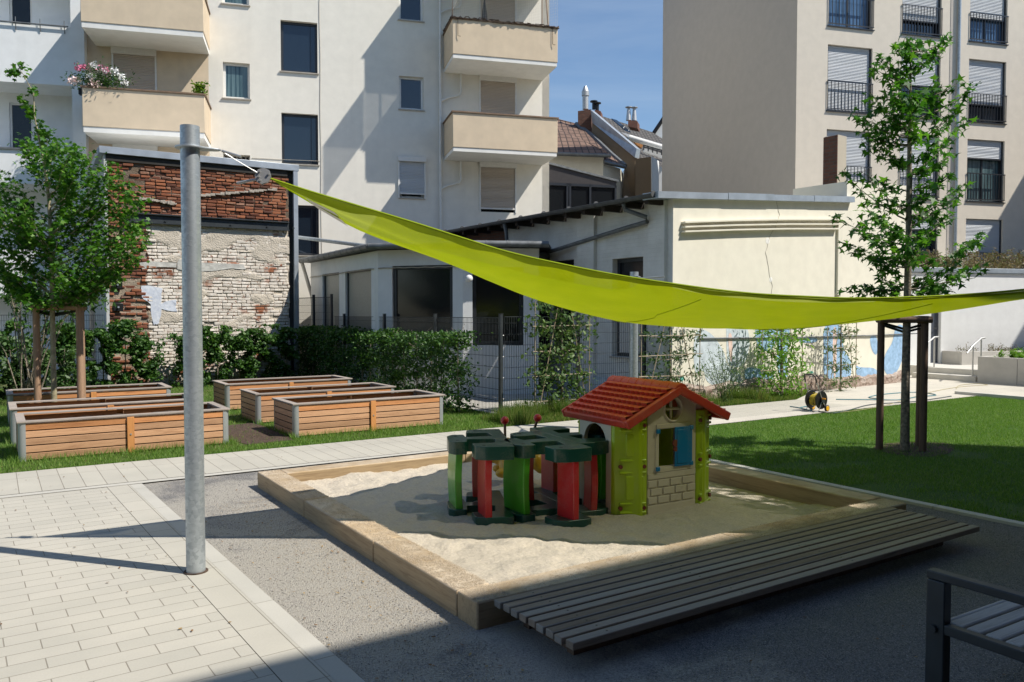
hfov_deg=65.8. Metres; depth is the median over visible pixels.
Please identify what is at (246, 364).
hornbeam hedge
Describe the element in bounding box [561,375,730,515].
toy playhouse
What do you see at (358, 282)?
window
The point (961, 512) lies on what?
lawn kerb
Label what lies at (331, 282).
window
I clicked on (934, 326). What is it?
door
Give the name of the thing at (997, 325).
flat roofed pavilion
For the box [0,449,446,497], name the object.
path edge
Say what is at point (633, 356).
sail post
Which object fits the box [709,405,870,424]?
path
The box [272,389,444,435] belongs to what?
raised planter
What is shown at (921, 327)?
tree stakes
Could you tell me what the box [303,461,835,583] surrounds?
sand
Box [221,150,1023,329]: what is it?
shade sail
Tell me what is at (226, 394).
raised planter
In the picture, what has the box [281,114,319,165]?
window
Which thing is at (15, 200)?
window
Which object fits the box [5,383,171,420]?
raised planter
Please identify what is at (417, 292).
window
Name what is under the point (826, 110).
window
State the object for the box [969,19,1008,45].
window
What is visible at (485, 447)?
toy climbing frame
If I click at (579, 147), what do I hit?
hipped roof house
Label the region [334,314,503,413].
fence
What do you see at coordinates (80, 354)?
tree stakes
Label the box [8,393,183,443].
raised planter
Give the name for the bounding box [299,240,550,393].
white bay annex
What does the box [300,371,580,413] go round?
courtyard
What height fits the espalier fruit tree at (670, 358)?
2.073 m
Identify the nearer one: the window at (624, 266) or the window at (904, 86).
the window at (624, 266)
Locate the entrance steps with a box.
[910,363,977,381]
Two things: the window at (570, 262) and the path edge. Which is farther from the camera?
the window at (570, 262)
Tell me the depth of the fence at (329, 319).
21.66 m
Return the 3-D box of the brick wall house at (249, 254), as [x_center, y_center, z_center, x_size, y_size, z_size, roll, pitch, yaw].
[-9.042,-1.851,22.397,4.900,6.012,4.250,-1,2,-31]
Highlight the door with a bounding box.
[930,294,937,362]
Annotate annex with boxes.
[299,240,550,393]
[443,134,916,399]
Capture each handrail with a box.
[928,336,938,366]
[966,337,985,375]
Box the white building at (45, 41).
[0,0,92,377]
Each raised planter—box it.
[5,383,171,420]
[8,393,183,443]
[14,402,229,461]
[212,375,351,408]
[239,382,395,423]
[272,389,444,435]
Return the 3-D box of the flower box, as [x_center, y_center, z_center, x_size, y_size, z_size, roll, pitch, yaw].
[-11.405,-7.387,21.981,2.099,1.095,0.804,-1,2,-15]
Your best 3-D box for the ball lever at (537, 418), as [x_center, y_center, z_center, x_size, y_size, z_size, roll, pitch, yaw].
[0.232,0.891,7.994,0.137,0.313,0.081,1,2,17]
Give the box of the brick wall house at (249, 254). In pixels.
[88,145,299,386]
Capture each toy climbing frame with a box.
[447,429,513,525]
[503,426,608,526]
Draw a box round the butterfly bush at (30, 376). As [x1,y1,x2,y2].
[0,256,124,390]
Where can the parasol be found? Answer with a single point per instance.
(484, 11)
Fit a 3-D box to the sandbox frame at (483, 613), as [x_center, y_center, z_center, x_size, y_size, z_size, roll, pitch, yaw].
[0.400,1.585,7.710,4.430,0.359,4.550,-1,2,-33]
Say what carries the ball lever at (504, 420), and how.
attached to the toy climbing frame at (563, 451)
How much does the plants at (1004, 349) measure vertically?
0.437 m
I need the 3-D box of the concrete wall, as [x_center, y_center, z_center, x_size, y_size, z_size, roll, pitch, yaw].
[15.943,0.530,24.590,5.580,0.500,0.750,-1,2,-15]
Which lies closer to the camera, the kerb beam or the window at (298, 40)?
the kerb beam
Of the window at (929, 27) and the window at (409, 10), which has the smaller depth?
the window at (409, 10)
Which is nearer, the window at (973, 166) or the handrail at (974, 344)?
the handrail at (974, 344)
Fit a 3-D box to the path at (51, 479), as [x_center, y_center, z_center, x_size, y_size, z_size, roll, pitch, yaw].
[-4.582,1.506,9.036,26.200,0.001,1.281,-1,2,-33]
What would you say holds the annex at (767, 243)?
on the ground at (286, 465)
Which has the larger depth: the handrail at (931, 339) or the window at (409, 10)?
the window at (409, 10)
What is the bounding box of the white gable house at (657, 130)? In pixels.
[652,118,661,138]
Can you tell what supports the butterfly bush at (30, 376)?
on the lawn at (88, 384)
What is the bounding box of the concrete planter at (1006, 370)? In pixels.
[977,355,1023,385]
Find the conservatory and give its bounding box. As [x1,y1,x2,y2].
[549,162,617,210]
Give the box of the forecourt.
[796,375,1023,407]
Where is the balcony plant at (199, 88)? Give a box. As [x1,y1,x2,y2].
[190,80,209,94]
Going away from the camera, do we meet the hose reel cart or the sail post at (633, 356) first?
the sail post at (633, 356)
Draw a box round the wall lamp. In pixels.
[465,272,472,281]
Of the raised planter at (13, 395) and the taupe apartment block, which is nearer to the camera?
the raised planter at (13, 395)
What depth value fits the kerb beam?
17.32 m
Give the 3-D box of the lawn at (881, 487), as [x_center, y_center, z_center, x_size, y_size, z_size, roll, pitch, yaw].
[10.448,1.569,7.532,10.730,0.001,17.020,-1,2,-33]
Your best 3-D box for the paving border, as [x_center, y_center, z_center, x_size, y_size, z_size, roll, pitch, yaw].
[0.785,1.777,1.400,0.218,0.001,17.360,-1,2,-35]
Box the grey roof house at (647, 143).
[603,106,661,190]
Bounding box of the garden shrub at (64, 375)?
[0,334,94,399]
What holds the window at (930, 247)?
in the taupe apartment block
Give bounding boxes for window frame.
[549,182,616,207]
[663,397,682,421]
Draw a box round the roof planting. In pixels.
[912,245,1023,268]
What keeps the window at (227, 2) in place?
in the apartment building at (433, 113)
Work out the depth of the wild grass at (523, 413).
14.12 m
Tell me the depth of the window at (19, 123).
23.68 m
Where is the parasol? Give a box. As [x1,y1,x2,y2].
[482,0,487,19]
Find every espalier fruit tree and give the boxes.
[517,298,598,406]
[638,324,708,393]
[750,328,814,397]
[819,323,860,391]
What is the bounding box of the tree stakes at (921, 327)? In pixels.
[875,316,932,451]
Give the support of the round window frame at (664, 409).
in the toy playhouse
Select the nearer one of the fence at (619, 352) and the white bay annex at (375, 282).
the fence at (619, 352)
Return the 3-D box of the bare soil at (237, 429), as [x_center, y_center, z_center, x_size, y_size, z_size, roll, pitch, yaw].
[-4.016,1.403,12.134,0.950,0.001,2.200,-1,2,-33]
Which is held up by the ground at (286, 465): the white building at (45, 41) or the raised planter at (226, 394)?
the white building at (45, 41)
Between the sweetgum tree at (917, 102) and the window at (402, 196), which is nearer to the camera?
the sweetgum tree at (917, 102)
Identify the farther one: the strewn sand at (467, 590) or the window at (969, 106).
the window at (969, 106)
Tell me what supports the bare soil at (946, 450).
on the lawn at (881, 487)
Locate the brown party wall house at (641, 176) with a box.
[578,86,658,197]
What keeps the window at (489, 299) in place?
in the white bay annex at (375, 282)
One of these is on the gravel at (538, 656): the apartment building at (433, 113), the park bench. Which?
the park bench
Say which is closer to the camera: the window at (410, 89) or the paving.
the paving
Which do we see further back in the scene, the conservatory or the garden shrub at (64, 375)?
the conservatory
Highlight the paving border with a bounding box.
[107,484,335,681]
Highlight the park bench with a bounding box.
[925,568,1023,681]
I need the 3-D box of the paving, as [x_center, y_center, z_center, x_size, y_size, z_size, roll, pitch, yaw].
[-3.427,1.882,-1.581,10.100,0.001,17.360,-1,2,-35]
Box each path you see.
[0,400,849,494]
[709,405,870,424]
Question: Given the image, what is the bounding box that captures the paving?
[0,487,280,681]
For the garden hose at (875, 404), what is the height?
0.019 m
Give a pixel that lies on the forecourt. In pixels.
(866, 392)
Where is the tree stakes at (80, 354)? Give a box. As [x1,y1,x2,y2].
[29,304,87,402]
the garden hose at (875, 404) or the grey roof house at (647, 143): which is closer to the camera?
the garden hose at (875, 404)
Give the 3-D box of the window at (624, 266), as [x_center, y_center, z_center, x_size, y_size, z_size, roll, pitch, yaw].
[2.511,-0.696,16.881,0.250,2.148,1.054,-1,2,-33]
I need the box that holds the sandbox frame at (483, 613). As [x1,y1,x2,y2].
[258,451,905,629]
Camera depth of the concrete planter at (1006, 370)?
20.40 m
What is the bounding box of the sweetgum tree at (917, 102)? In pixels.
[829,31,989,450]
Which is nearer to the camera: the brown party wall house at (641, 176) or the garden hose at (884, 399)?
the garden hose at (884, 399)
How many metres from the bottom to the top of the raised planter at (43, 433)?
0.524 m
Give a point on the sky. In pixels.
(612, 48)
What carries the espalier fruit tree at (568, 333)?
on the planting strip
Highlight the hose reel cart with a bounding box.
[801,373,829,411]
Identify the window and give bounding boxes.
[10,0,31,24]
[10,103,32,147]
[14,200,36,249]
[221,0,249,6]
[222,63,250,100]
[280,21,318,74]
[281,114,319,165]
[298,206,318,256]
[324,272,338,326]
[347,269,370,343]
[393,265,452,346]
[398,0,424,22]
[398,77,424,111]
[399,194,424,199]
[472,274,522,344]
[481,209,512,212]
[551,260,574,353]
[609,257,642,359]
[826,110,872,113]
[827,0,874,30]
[901,21,940,38]
[902,86,935,119]
[912,230,932,266]
[965,159,1004,203]
[968,105,1006,124]
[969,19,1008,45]
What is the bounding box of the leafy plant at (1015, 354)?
[994,347,1023,357]
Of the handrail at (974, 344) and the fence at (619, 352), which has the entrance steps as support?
the handrail at (974, 344)
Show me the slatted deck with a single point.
(583, 615)
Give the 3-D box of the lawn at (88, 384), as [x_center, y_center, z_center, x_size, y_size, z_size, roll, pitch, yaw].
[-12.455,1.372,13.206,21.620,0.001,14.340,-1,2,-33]
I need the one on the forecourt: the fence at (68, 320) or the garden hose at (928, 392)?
the garden hose at (928, 392)
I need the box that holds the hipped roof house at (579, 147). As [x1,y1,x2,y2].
[549,119,626,198]
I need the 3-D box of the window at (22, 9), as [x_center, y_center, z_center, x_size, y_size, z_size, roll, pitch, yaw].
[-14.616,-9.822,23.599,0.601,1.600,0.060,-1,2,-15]
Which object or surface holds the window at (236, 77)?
in the apartment building at (433, 113)
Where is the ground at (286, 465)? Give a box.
[0,377,956,681]
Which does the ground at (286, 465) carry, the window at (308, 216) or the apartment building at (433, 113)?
the apartment building at (433, 113)
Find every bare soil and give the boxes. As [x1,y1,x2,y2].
[228,423,290,443]
[878,442,954,456]
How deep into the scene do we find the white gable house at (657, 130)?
59.20 m
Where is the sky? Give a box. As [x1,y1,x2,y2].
[549,0,662,171]
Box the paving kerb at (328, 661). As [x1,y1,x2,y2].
[130,483,364,681]
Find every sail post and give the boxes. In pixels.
[175,124,220,577]
[629,272,640,377]
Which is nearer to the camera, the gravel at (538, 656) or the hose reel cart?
the gravel at (538, 656)
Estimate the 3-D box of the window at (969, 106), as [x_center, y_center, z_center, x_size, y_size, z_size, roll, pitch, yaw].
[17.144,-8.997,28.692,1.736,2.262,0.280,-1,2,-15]
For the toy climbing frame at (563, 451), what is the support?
on the sand at (410, 504)
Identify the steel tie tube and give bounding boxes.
[298,236,363,245]
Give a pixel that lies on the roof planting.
(1005, 262)
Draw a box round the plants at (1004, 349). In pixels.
[955,343,1021,350]
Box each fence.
[0,315,104,388]
[299,294,333,375]
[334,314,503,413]
[504,313,649,407]
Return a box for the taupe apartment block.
[662,0,1023,268]
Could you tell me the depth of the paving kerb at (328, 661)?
4.92 m
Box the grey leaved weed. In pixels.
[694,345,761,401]
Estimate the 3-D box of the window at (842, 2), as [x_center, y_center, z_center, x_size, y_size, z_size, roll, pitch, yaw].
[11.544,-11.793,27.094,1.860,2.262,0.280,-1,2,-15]
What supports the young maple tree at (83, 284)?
on the lawn at (88, 384)
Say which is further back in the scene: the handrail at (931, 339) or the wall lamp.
the handrail at (931, 339)
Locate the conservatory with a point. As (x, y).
(571, 187)
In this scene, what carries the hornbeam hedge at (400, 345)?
on the lawn at (88, 384)
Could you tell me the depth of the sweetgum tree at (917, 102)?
10.45 m
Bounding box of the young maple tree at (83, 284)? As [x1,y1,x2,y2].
[0,61,154,401]
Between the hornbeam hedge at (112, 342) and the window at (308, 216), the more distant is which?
the window at (308, 216)
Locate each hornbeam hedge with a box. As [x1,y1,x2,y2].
[0,318,168,395]
[161,321,307,387]
[291,324,491,412]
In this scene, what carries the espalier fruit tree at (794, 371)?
on the planting strip
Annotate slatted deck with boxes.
[494,507,979,654]
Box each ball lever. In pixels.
[501,416,508,435]
[534,414,541,426]
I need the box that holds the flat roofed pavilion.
[910,267,1023,363]
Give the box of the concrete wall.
[942,351,1022,364]
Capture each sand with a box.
[205,469,903,659]
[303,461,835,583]
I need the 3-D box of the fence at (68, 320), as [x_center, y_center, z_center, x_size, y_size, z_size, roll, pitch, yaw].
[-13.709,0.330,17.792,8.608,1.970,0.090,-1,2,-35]
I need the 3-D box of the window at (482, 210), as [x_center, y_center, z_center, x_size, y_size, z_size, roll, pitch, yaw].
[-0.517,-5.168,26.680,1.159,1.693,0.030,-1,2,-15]
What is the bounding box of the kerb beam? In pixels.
[955,391,1023,399]
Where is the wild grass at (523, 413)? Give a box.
[477,385,810,425]
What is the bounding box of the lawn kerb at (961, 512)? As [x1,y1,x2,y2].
[709,459,1023,527]
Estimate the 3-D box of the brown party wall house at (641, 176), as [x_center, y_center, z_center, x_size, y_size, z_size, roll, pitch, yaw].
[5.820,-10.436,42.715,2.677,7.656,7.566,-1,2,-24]
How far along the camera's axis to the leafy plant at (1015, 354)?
20.77 m
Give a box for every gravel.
[142,450,1023,681]
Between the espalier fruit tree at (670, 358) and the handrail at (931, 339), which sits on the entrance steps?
the handrail at (931, 339)
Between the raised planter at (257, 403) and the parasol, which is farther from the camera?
the parasol
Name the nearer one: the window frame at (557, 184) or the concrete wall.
the concrete wall
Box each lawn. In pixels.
[0,377,501,472]
[709,396,1023,521]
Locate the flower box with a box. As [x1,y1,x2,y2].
[61,56,138,95]
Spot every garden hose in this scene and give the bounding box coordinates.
[818,396,951,413]
[832,384,986,413]
[836,392,935,399]
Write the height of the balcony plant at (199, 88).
0.632 m
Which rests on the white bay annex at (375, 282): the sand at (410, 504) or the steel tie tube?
the steel tie tube
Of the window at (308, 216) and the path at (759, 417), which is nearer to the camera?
the path at (759, 417)
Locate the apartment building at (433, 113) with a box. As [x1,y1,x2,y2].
[80,0,558,368]

